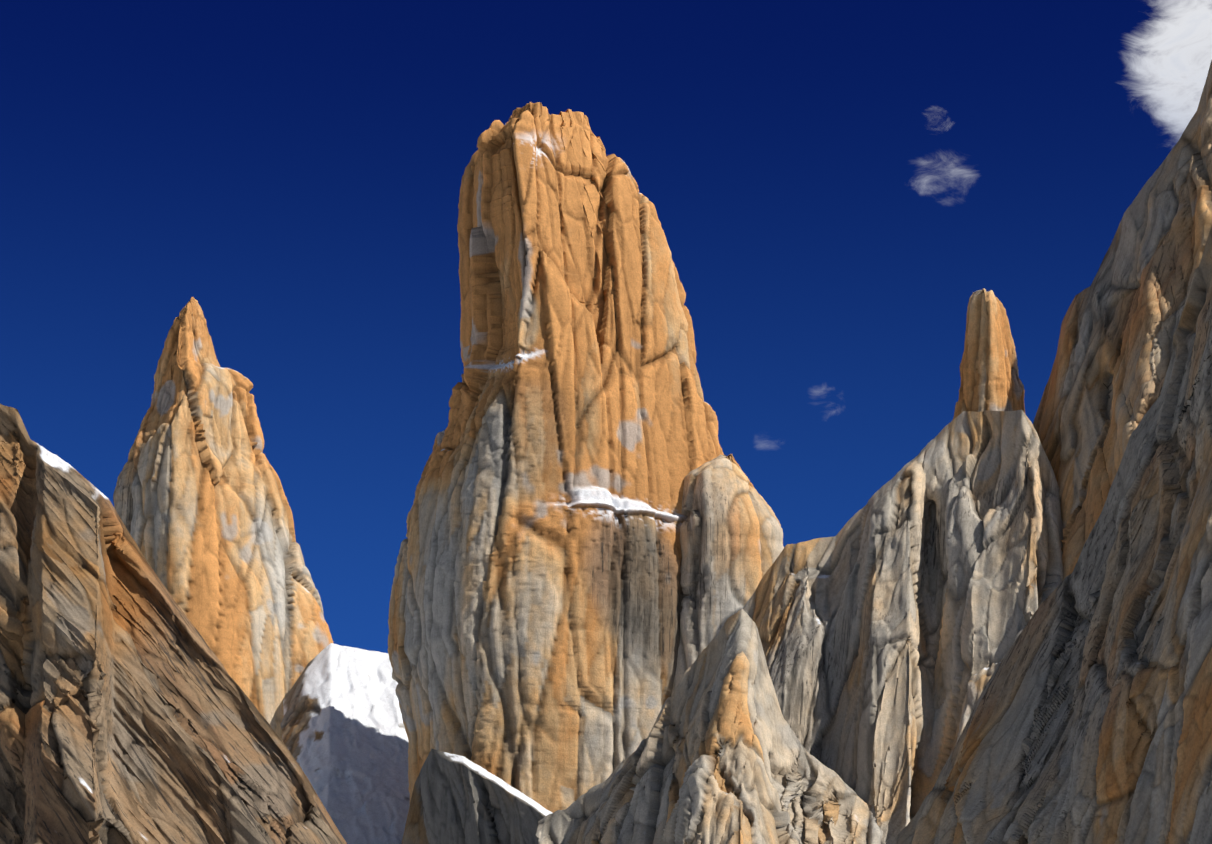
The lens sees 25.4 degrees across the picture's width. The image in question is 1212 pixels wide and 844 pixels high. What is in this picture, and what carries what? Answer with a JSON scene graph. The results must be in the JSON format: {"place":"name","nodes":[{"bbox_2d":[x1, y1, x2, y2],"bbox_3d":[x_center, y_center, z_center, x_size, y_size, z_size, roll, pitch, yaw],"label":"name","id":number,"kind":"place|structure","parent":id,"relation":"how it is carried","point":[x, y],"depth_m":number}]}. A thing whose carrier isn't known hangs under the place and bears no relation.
{"place":"outdoors","nodes":[
{"label":"outdoors","id":0,"kind":"place"},
{"bbox_2d":[0,404,346,843],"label":"rocky slope","id":1,"kind":"structure","parent":0,"point":[130,713],"depth_m":1957.55},
{"bbox_2d":[113,297,333,742],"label":"spire","id":2,"kind":"structure","parent":0,"point":[202,508],"depth_m":3560.78},
{"bbox_2d":[280,643,409,843],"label":"snowy peak","id":3,"kind":"structure","parent":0,"point":[344,738],"depth_m":3290.46},
{"bbox_2d":[401,749,551,843],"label":"rock ridge","id":4,"kind":"structure","parent":0,"point":[457,799],"depth_m":2745.48},
{"bbox_2d":[388,102,723,812],"bbox_3d":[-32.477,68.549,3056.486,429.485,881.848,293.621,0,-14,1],"label":"central tower","id":5,"kind":"structure","parent":0,"point":[537,596],"depth_m":2959.56},
{"bbox_2d":[0,0,1183,652],"label":"sky","id":6,"kind":"structure","parent":0,"point":[832,185]},
{"bbox_2d":[536,609,882,843],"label":"peak","id":7,"kind":"structure","parent":0,"point":[720,755],"depth_m":2463.64},
{"bbox_2d":[671,454,783,695],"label":"rock buttress","id":8,"kind":"structure","parent":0,"point":[731,538],"depth_m":2924.05},
{"bbox_2d":[743,410,1062,843],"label":"buttress","id":9,"kind":"structure","parent":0,"point":[892,617],"depth_m":2622.15},
{"bbox_2d":[953,288,1024,419],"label":"spire","id":10,"kind":"structure","parent":9,"relation":"on","point":[990,378],"depth_m":2781.42},
{"bbox_2d":[891,225,1211,843],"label":"ridge","id":11,"kind":"structure","parent":0,"point":[1089,721],"depth_m":1978.29},
{"bbox_2d":[1033,60,1211,579],"bbox_3d":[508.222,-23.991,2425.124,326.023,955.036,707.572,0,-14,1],"label":"wall","id":12,"kind":"structure","parent":0,"point":[1115,350],"depth_m":2661.99},
{"bbox_2d":[1133,0,1211,131],"bbox_3d":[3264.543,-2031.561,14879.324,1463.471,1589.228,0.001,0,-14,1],"label":"cloud","id":13,"kind":"structure","parent":0,"point":[1172,66],"depth_m":14872.33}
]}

